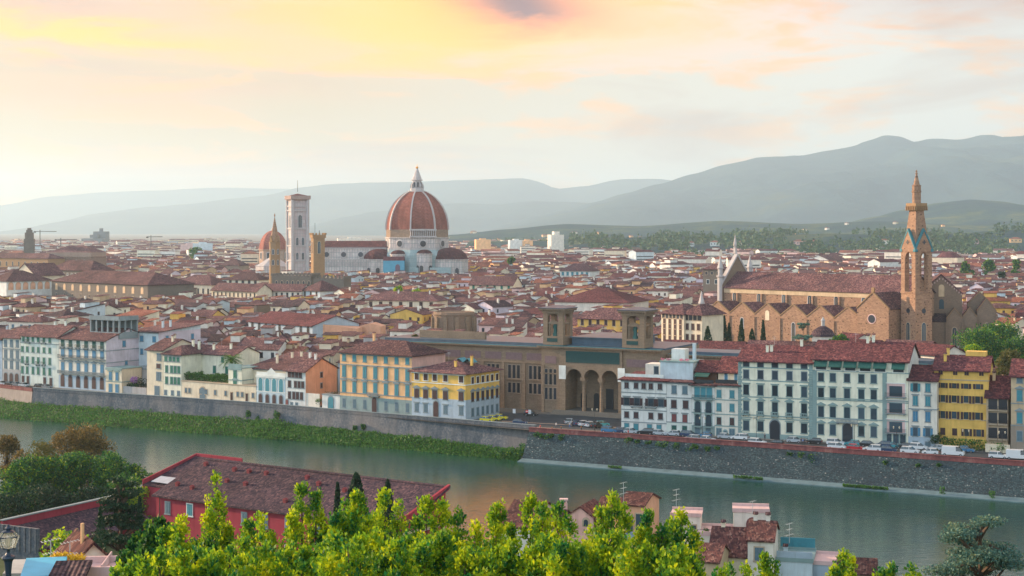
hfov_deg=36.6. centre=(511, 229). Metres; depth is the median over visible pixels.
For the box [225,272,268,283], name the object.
gallery hall
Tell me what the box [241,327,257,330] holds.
town house
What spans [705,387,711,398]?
window
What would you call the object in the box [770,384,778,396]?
window
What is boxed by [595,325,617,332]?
town house
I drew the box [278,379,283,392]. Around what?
window
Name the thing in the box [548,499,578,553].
leafy tree
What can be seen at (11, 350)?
window
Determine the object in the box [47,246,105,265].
gothic hall
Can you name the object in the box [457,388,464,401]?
window
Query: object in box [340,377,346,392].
window
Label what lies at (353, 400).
window
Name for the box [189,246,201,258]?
leafy tree
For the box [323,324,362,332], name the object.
party wall house
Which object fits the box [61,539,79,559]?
roof antenna
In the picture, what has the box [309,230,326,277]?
fortress tower
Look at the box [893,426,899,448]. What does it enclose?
street lamp
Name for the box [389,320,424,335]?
town house
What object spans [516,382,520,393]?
window
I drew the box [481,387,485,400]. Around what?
window
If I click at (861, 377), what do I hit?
window
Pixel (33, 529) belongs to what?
wing
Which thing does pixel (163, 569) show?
leafy tree
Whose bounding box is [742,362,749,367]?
window
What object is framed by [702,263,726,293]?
tower house
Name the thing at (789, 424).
window
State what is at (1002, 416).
window
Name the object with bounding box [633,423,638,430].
window
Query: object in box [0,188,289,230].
hill
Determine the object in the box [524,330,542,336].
town house
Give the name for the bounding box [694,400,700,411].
window
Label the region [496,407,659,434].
square
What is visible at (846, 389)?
window
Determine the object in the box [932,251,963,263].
rotunda hall
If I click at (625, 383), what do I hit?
window
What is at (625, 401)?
window
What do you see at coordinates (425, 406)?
window
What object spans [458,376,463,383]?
window
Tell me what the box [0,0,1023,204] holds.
sky
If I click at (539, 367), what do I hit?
window
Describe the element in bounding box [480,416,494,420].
parked car
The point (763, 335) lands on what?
cypress tree
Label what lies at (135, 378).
bougainvillea
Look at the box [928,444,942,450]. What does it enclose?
parked car
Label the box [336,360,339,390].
town house
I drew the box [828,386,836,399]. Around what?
window
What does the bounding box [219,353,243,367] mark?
palm tree
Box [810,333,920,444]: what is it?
town building
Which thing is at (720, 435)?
parked car
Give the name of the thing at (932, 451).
parked car
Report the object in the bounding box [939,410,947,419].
window
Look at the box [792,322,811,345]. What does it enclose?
cedar tree
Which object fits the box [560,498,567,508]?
chimney stack
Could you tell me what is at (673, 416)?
window
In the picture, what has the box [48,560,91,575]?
cottage
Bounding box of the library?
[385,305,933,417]
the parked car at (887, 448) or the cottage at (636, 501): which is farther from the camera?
the parked car at (887, 448)
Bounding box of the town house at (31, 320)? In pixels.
[6,313,59,329]
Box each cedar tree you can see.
[89,476,152,554]
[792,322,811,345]
[919,515,1023,575]
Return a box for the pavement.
[30,385,984,451]
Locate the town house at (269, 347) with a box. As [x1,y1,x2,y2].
[255,337,287,361]
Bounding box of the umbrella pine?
[829,333,849,340]
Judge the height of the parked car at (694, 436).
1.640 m
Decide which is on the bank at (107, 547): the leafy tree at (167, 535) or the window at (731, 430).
the leafy tree at (167, 535)
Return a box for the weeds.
[608,465,995,498]
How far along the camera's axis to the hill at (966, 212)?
6382.25 m
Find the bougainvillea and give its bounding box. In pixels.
[130,376,137,383]
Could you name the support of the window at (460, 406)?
in the town building at (461, 388)
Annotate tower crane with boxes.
[55,238,76,245]
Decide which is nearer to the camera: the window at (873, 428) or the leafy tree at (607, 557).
the leafy tree at (607, 557)
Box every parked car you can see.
[11,381,19,385]
[18,382,29,386]
[34,383,41,387]
[41,384,51,387]
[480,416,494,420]
[488,415,500,420]
[495,414,507,419]
[513,418,527,423]
[524,410,537,415]
[564,418,573,423]
[573,420,579,425]
[578,420,586,425]
[584,421,592,426]
[590,422,601,427]
[596,420,609,425]
[601,426,616,432]
[614,427,623,432]
[623,427,637,433]
[637,428,653,434]
[652,429,665,435]
[665,430,679,435]
[680,430,696,436]
[687,434,700,437]
[700,431,712,436]
[700,435,714,438]
[717,432,731,438]
[730,433,748,439]
[748,437,766,442]
[768,439,783,443]
[786,436,799,442]
[808,437,822,443]
[826,438,844,444]
[827,442,845,447]
[844,439,859,445]
[846,443,862,448]
[860,440,874,446]
[862,444,881,450]
[875,441,890,445]
[881,445,896,451]
[897,442,909,448]
[900,446,919,452]
[909,442,927,449]
[922,448,938,453]
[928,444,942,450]
[960,445,974,452]
[988,450,1005,458]
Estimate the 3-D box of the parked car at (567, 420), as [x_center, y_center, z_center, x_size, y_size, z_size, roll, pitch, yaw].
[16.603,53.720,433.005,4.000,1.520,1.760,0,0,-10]
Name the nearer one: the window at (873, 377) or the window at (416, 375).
the window at (873, 377)
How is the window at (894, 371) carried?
in the town building at (864, 385)
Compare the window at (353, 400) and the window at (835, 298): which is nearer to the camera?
the window at (353, 400)
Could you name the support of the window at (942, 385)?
in the town building at (964, 380)
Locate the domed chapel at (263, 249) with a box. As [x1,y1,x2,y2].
[258,227,285,263]
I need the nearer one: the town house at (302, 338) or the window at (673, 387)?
the window at (673, 387)
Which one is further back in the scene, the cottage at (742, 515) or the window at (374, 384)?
the window at (374, 384)
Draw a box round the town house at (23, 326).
[11,325,30,329]
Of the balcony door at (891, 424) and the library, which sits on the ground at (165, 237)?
the library
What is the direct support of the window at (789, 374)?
in the town building at (775, 390)
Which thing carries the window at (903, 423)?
in the town building at (864, 385)
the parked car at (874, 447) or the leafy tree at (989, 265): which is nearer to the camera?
the parked car at (874, 447)
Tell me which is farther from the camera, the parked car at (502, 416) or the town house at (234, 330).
the town house at (234, 330)
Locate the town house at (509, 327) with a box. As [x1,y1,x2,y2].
[487,324,525,336]
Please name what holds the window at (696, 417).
in the town building at (703, 395)
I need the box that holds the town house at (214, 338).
[206,331,253,344]
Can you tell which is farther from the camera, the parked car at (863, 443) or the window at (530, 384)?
the window at (530, 384)
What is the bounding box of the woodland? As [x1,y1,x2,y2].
[210,219,1023,261]
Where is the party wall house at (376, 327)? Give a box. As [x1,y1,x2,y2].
[361,322,385,334]
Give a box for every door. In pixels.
[26,376,29,384]
[49,377,52,386]
[328,396,333,407]
[371,397,376,411]
[433,400,438,416]
[594,393,599,408]
[606,389,613,408]
[769,419,780,438]
[842,423,852,441]
[889,386,901,396]
[889,403,901,412]
[889,422,901,432]
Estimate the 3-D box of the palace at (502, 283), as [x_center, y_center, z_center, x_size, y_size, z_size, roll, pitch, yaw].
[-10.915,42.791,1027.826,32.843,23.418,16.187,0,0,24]
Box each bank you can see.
[0,399,519,458]
[0,512,461,575]
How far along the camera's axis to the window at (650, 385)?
414.49 m
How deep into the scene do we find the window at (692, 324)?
568.14 m
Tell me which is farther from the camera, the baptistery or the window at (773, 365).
the baptistery
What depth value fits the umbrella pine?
544.55 m
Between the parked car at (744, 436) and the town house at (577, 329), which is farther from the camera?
the town house at (577, 329)
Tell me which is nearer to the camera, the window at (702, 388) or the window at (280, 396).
the window at (702, 388)
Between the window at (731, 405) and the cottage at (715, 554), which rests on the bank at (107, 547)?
the cottage at (715, 554)
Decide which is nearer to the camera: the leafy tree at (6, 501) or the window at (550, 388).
the leafy tree at (6, 501)
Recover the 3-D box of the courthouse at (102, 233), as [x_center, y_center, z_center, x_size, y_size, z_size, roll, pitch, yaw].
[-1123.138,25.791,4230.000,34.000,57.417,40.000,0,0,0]
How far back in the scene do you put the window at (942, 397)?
386.82 m
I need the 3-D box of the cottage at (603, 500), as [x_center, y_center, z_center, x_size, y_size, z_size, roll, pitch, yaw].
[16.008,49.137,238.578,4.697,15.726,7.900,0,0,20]
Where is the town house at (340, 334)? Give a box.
[327,331,356,339]
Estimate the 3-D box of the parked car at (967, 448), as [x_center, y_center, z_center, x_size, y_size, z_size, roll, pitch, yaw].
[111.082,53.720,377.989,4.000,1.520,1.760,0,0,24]
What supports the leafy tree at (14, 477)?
on the bank at (107, 547)
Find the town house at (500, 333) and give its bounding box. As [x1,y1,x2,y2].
[488,331,510,335]
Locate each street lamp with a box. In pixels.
[0,524,19,575]
[592,408,597,430]
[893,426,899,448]
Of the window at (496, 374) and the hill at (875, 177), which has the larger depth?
the hill at (875, 177)
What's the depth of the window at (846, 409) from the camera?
393.59 m
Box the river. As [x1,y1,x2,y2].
[0,417,1023,575]
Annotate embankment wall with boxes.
[0,384,32,402]
[32,387,536,449]
[517,427,1023,502]
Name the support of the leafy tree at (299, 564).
on the bank at (107, 547)
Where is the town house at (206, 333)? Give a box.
[201,328,223,343]
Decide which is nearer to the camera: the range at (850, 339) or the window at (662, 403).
the window at (662, 403)
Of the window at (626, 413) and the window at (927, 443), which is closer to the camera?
the window at (927, 443)
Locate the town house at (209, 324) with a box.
[200,320,228,332]
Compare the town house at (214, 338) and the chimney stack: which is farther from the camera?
the town house at (214, 338)
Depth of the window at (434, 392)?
445.77 m
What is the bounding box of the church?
[698,235,997,347]
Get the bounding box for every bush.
[132,377,146,387]
[273,410,279,418]
[495,448,511,457]
[507,446,523,458]
[518,443,525,452]
[929,433,950,443]
[991,442,1006,450]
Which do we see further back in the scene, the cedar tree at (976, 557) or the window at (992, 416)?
the window at (992, 416)
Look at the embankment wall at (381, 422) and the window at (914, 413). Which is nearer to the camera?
the window at (914, 413)
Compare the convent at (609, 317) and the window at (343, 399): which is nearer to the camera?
the window at (343, 399)
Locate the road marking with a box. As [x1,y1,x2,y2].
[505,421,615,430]
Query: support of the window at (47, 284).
in the palace at (15, 281)
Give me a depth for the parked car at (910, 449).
375.80 m
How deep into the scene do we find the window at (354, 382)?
461.50 m
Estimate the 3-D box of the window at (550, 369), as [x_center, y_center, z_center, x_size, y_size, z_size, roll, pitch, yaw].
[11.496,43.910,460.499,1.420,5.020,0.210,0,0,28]
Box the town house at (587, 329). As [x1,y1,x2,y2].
[576,327,601,332]
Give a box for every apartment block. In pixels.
[181,243,192,250]
[193,242,212,250]
[337,237,371,240]
[475,238,490,249]
[508,239,522,249]
[522,239,532,245]
[547,231,563,250]
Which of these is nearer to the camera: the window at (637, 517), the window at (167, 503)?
the window at (637, 517)
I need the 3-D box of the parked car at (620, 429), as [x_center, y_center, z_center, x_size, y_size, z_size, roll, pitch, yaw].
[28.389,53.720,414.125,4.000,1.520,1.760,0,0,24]
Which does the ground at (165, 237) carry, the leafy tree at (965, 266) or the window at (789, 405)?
the leafy tree at (965, 266)
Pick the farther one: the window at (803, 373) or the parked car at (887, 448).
the window at (803, 373)
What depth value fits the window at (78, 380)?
525.64 m
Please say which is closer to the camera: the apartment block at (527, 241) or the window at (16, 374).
the window at (16, 374)
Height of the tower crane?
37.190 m
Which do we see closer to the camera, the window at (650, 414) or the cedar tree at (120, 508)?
the cedar tree at (120, 508)
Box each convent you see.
[364,289,449,307]
[575,307,639,331]
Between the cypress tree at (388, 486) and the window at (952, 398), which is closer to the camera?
the cypress tree at (388, 486)
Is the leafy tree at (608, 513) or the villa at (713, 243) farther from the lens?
the villa at (713, 243)
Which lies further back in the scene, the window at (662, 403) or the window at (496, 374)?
the window at (496, 374)
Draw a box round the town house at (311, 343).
[306,340,323,347]
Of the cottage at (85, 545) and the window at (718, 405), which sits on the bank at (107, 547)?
the cottage at (85, 545)
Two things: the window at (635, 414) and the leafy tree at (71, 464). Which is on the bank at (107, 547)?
the leafy tree at (71, 464)
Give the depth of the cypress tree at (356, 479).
204.73 m
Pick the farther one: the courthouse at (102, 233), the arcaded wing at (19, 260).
the courthouse at (102, 233)
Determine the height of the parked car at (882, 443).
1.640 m
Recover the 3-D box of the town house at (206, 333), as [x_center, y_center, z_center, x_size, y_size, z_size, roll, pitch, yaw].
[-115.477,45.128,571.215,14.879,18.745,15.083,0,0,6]
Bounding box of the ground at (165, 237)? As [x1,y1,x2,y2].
[0,234,1010,453]
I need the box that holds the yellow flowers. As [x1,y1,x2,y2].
[49,551,86,559]
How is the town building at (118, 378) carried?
on the ground at (165, 237)
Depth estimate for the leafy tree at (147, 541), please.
58.41 m
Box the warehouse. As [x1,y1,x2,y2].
[234,303,270,312]
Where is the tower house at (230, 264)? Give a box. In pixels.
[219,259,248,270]
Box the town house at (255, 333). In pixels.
[244,331,282,336]
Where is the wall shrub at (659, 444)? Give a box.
[655,441,667,447]
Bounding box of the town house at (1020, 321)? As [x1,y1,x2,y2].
[993,316,1023,342]
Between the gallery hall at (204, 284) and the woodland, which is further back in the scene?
the woodland
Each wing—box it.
[0,253,65,267]
[0,495,153,558]
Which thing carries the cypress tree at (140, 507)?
on the bank at (107, 547)
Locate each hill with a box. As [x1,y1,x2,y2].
[0,178,671,233]
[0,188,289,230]
[281,201,587,235]
[379,221,1023,240]
[465,230,1023,253]
[489,135,1023,230]
[853,200,1023,224]
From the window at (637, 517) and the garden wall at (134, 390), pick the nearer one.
the window at (637, 517)
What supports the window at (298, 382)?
in the town building at (315, 374)
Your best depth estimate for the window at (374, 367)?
457.24 m
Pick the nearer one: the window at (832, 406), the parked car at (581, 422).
the window at (832, 406)
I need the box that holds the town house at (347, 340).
[338,333,362,348]
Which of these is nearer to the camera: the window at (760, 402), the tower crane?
the window at (760, 402)
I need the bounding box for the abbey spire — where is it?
[269,214,280,282]
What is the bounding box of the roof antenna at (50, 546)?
[42,538,59,555]
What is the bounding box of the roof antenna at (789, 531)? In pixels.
[784,523,792,542]
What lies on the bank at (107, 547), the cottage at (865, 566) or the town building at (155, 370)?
the cottage at (865, 566)
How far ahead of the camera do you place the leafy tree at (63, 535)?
130.41 m
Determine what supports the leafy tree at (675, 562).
on the bank at (107, 547)
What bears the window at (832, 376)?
in the town building at (864, 385)
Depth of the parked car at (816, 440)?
392.12 m
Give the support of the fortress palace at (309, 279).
on the ground at (165, 237)
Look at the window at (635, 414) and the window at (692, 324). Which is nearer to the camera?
the window at (635, 414)
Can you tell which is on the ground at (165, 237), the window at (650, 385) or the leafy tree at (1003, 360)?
the leafy tree at (1003, 360)
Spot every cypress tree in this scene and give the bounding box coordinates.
[94,509,106,551]
[134,496,143,533]
[332,481,341,512]
[344,472,372,525]
[383,479,395,536]
[704,326,711,340]
[723,315,727,340]
[727,322,731,340]
[737,319,744,341]
[749,328,755,339]
[760,319,765,339]
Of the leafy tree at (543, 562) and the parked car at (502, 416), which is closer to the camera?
the leafy tree at (543, 562)
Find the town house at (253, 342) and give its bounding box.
[239,337,289,348]
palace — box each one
[0,270,51,296]
[50,270,195,298]
[57,260,114,276]
[246,311,361,337]
[271,273,351,287]
[302,280,340,297]
[468,276,522,290]
[559,264,599,276]
[658,303,694,340]
[685,304,726,340]
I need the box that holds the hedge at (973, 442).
[939,437,986,450]
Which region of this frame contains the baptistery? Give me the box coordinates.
[256,258,285,272]
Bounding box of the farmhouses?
[470,221,944,240]
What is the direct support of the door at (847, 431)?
in the town building at (864, 385)
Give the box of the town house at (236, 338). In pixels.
[216,332,254,345]
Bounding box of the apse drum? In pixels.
[431,310,476,331]
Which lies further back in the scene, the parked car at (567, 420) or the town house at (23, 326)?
the town house at (23, 326)
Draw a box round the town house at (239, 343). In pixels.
[236,334,267,345]
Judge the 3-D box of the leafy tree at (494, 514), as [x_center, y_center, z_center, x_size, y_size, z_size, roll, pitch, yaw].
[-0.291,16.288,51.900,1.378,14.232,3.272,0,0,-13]
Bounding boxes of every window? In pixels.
[2,358,7,368]
[4,372,7,381]
[8,282,13,289]
[9,349,13,358]
[9,358,12,368]
[9,372,12,380]
[14,358,19,369]
[15,349,18,358]
[15,373,18,381]
[16,282,20,289]
[23,282,27,289]
[30,282,35,288]
[37,281,42,288]
[45,281,49,288]
[60,349,64,356]
[60,359,64,371]
[60,374,64,386]
[67,359,72,370]
[68,374,72,386]
[75,360,80,372]
[76,375,80,387]
[83,361,88,371]
[84,375,87,388]
[91,361,96,371]
[92,351,95,358]
[92,376,95,388]
[99,362,104,372]
[99,377,103,389]
[107,369,112,380]
[108,383,111,391]
[114,369,119,380]
[115,384,118,392]
[154,385,159,394]
[156,353,160,360]
[156,363,160,368]
[156,372,160,380]
[164,501,170,514]
[173,365,176,373]
[173,377,176,384]
[185,503,192,516]
[233,370,236,378]
[240,511,246,525]
[258,377,262,390]
[258,393,262,401]
[262,514,268,529]
[265,378,269,390]
[265,393,269,402]
[271,379,276,391]
[272,394,275,403]
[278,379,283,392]
[279,394,282,403]
[292,391,295,399]
[297,381,300,388]
[298,215,301,227]
[301,381,304,388]
[317,241,320,253]
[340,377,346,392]
[341,364,346,376]
[342,398,345,407]
[351,378,357,393]
[352,365,356,377]
[352,399,355,408]
[361,365,366,378]
[361,379,367,393]
[362,355,366,362]
[363,399,366,409]
[371,380,377,394]
[372,366,377,379]
[382,366,388,379]
[382,380,388,395]
[383,401,387,410]
[393,367,398,380]
[393,381,399,396]
[394,357,398,364]
[394,402,397,411]
[404,368,409,381]
[404,382,410,396]
[405,402,409,412]
[412,385,419,398]
[414,373,419,380]
[414,402,419,411]
[422,386,429,398]
[422,402,427,412]
[423,374,428,380]
[430,386,437,399]
[432,374,437,381]
[441,387,448,400]
[442,375,447,382]
[442,404,447,414]
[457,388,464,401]
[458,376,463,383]
[458,405,463,415]
[470,388,475,402]
[476,388,480,401]
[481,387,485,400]
[485,386,490,399]
[490,385,494,398]
[495,373,498,381]
[495,385,499,398]
[507,364,511,378]
[507,382,511,392]
[512,364,515,378]
[512,382,515,392]
[516,364,520,378]
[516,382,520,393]
[528,365,532,379]
[528,383,532,393]
[533,365,536,379]
[533,383,536,394]
[537,365,540,379]
[537,383,540,394]
[544,368,547,384]
[544,387,547,399]
[548,368,552,384]
[548,387,552,399]
[553,369,556,385]
[553,387,556,399]
[582,517,589,526]
[621,395,631,405]
[624,382,629,388]
[624,411,629,418]
[625,514,633,531]
[632,396,642,405]
[633,382,638,388]
[633,411,638,418]
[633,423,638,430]
[634,513,642,532]
[641,382,646,389]
[645,397,656,406]
[648,383,653,389]
[648,412,653,419]
[653,366,658,374]
[656,397,666,407]
[657,383,662,390]
[657,413,662,419]
[670,399,676,408]
[670,412,677,422]
[671,385,676,393]
[671,425,676,429]
[681,413,688,422]
[682,386,687,394]
[682,400,688,409]
[691,323,694,330]
[694,387,700,398]
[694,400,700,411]
[694,414,700,425]
[694,427,700,433]
[701,387,706,398]
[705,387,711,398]
[705,400,711,412]
[705,414,711,425]
[716,389,721,397]
[716,403,721,411]
[716,417,721,425]
[716,428,721,435]
[729,390,734,398]
[729,403,734,411]
[729,417,734,425]
[729,428,734,435]
[741,397,750,413]
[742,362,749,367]
[742,369,748,378]
[742,382,749,395]
[742,418,749,430]
[753,546,764,561]
[755,398,764,414]
[756,383,764,395]
[756,419,764,431]
[757,370,763,379]
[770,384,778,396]
[770,398,779,415]
[771,363,778,368]
[771,370,778,380]
[784,399,793,415]
[785,384,793,397]
[785,421,793,433]
[786,364,793,369]
[786,371,792,380]
[799,400,808,416]
[799,421,808,433]
[800,364,807,369]
[800,385,807,397]
[801,371,807,381]
[807,296,810,303]
[815,367,826,370]
[816,386,824,399]
[816,402,825,418]
[816,420,825,434]
[817,372,824,381]
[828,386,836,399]
[828,403,837,418]
[828,420,837,435]
[829,367,841,370]
[829,372,836,382]
[834,297,837,304]
[842,387,850,400]
[842,403,851,419]
[843,373,850,382]
[844,368,855,371]
[856,404,865,420]
[857,374,864,383]
[857,387,865,400]
[857,422,865,437]
[859,368,870,371]
[869,388,877,401]
[869,404,878,420]
[869,422,878,437]
[870,374,877,383]
[874,369,885,372]
[885,383,905,398]
[885,418,905,434]
[886,399,905,414]
[887,434,891,441]
[892,370,904,373]
[893,434,898,443]
[899,434,905,443]
[910,382,919,391]
[910,425,919,436]
[911,394,918,405]
[911,409,918,421]
[923,426,932,437]
[924,383,930,392]
[924,394,931,406]
[924,410,931,422]
[925,441,930,446]
[939,382,947,388]
[939,394,947,403]
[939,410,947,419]
[940,427,945,435]
[949,382,958,388]
[949,394,958,403]
[949,411,958,419]
[951,427,957,436]
[961,383,970,389]
[961,395,970,404]
[961,411,970,420]
[961,428,971,436]
[972,395,982,404]
[972,412,982,420]
[973,383,982,389]
[973,428,983,437]
[978,372,984,376]
[987,399,997,409]
[987,412,997,423]
[987,427,997,438]
[997,412,1008,424]
[997,427,1008,439]
[998,399,1008,410]
[1015,386,1023,401]
[1015,408,1023,423]
[1016,378,1022,383]
[1016,430,1022,441]
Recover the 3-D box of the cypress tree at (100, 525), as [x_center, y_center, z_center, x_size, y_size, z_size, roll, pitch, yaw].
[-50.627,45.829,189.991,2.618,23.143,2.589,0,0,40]
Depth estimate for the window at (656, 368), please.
418.15 m
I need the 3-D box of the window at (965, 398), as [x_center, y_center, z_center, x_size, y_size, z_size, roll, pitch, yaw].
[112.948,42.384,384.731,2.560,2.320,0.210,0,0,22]
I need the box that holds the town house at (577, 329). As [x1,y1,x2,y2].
[573,326,584,332]
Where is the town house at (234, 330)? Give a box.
[228,328,254,333]
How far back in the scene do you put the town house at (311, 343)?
540.13 m
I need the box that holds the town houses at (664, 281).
[0,238,1023,337]
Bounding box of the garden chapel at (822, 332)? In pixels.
[811,317,834,341]
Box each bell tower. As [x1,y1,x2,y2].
[284,180,310,272]
[900,170,933,340]
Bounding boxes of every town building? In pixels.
[0,325,12,379]
[0,328,27,381]
[18,319,76,387]
[56,315,138,390]
[105,365,141,392]
[138,319,203,365]
[142,365,146,387]
[144,334,191,395]
[160,338,205,396]
[181,379,256,401]
[201,338,261,380]
[228,363,256,384]
[250,350,332,382]
[256,368,285,403]
[283,350,339,405]
[321,391,339,408]
[335,332,448,414]
[408,352,503,419]
[618,362,671,431]
[659,343,703,431]
[688,360,719,435]
[711,356,740,435]
[735,338,814,439]
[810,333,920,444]
[906,364,940,446]
[932,346,994,448]
[984,371,1010,447]
[1009,358,1023,448]
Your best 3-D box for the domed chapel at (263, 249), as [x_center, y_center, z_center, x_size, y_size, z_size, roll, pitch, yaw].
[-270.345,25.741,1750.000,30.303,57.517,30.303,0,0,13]
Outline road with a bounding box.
[13,385,1023,460]
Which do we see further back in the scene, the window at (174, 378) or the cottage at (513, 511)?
the window at (174, 378)
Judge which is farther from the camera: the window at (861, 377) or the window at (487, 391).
the window at (487, 391)
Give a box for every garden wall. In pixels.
[123,386,146,394]
[306,393,319,406]
[985,444,1009,452]
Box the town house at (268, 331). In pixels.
[257,325,286,337]
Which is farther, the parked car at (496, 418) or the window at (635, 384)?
the parked car at (496, 418)
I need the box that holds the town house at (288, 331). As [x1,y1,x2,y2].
[281,326,294,337]
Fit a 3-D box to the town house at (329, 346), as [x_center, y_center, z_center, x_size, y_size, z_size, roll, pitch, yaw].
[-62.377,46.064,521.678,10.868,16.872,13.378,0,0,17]
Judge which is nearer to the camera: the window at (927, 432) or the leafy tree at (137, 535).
the leafy tree at (137, 535)
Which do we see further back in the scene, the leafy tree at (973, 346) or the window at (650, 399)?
the leafy tree at (973, 346)
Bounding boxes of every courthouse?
[82,235,107,242]
[93,228,108,240]
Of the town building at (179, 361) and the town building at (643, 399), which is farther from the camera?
the town building at (179, 361)
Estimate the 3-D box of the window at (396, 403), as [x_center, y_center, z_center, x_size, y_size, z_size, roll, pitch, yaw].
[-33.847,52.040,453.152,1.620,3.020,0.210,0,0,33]
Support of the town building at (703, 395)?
on the road
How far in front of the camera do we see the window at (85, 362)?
523.59 m
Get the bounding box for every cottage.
[3,559,25,575]
[20,556,66,575]
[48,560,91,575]
[57,523,108,559]
[86,551,116,575]
[501,499,551,554]
[545,509,570,541]
[567,499,597,545]
[594,496,621,541]
[620,491,661,552]
[670,507,702,546]
[695,542,730,575]
[697,523,732,542]
[709,519,747,575]
[732,503,769,526]
[746,511,779,575]
[775,537,815,575]
[813,550,838,575]
[837,557,877,575]
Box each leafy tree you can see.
[0,434,23,473]
[0,449,28,493]
[0,453,53,513]
[0,492,29,523]
[13,480,73,513]
[23,450,101,500]
[25,438,67,482]
[32,423,117,487]
[39,527,88,557]
[59,485,110,505]
[67,449,136,500]
[102,472,141,503]
[109,556,141,575]
[112,540,149,572]
[122,461,152,503]
[128,485,150,517]
[129,519,153,542]
[133,546,178,575]
[134,515,176,563]
[150,513,197,575]
[167,542,222,575]
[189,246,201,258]
[190,469,236,564]
[207,544,249,575]
[230,510,281,571]
[238,538,295,575]
[276,538,321,575]
[277,481,333,569]
[310,529,365,575]
[325,487,376,572]
[348,525,394,575]
[369,487,408,553]
[381,529,435,575]
[393,285,402,290]
[404,494,471,574]
[419,526,469,575]
[451,544,505,575]
[459,518,506,575]
[482,497,520,546]
[489,536,532,575]
[507,256,515,264]
[514,531,570,575]
[518,490,552,547]
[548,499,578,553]
[562,533,601,575]
[582,488,635,559]
[587,528,635,575]
[618,538,664,575]
[633,507,673,559]
[652,540,705,575]
[666,506,705,575]
[711,560,757,575]
[756,551,781,575]
[825,547,857,575]
[872,560,921,575]
[950,327,1001,368]
[958,315,1023,356]
[960,260,974,274]
[963,342,981,350]
[981,258,995,274]
[990,332,1023,358]
[994,348,1021,375]
[997,271,1005,277]
[1011,259,1020,272]
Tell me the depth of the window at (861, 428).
392.05 m
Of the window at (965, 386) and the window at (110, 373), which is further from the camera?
the window at (110, 373)
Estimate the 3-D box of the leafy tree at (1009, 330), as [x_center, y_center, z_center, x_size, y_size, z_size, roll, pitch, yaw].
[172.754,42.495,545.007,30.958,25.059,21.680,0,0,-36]
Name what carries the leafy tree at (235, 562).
on the bank at (107, 547)
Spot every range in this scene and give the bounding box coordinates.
[664,339,747,348]
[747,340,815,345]
[837,332,871,338]
[840,338,883,341]
[885,339,936,343]
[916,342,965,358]
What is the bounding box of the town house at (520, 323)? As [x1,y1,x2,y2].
[494,317,528,335]
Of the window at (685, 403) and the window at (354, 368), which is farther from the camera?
the window at (354, 368)
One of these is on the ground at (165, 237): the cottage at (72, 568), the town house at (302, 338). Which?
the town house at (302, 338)
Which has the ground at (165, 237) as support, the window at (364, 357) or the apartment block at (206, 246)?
the apartment block at (206, 246)
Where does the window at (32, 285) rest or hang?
in the palace at (15, 281)
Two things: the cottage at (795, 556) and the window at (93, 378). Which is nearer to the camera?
the cottage at (795, 556)
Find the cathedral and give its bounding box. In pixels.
[325,166,468,273]
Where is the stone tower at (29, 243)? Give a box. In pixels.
[24,228,34,252]
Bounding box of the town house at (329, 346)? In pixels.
[307,340,344,390]
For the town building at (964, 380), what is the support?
on the ground at (165, 237)
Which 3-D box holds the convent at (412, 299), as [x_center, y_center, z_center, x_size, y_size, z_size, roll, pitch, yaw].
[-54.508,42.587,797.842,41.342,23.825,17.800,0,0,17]
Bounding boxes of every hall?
[18,263,64,286]
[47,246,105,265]
[142,453,450,552]
[183,275,226,293]
[210,283,273,297]
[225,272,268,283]
[262,283,307,296]
[552,287,649,311]
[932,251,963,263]
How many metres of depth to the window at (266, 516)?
261.93 m
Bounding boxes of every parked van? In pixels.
[941,445,964,455]
[1006,449,1023,458]
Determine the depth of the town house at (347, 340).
530.09 m
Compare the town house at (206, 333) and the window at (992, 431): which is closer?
the window at (992, 431)
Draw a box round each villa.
[710,241,719,245]
[793,240,802,244]
[1009,237,1021,242]
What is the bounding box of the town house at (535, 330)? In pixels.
[527,324,538,333]
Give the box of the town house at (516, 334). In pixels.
[510,332,523,336]
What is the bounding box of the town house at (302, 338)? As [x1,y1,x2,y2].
[288,332,311,345]
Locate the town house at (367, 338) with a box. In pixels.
[350,334,385,346]
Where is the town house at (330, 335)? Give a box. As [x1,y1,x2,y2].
[322,332,339,340]
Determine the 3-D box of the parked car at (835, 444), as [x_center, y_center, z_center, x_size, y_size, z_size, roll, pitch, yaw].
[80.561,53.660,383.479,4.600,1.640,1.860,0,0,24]
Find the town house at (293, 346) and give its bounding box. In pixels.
[281,341,308,353]
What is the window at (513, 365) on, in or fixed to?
in the library
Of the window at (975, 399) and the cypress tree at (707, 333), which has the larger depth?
the cypress tree at (707, 333)
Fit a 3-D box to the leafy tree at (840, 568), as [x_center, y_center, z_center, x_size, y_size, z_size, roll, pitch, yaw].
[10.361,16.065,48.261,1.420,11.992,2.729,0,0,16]
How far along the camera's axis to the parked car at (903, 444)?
383.46 m
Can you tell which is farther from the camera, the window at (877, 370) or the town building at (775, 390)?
the town building at (775, 390)
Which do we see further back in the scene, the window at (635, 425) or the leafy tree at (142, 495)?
the window at (635, 425)
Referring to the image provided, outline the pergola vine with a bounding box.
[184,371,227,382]

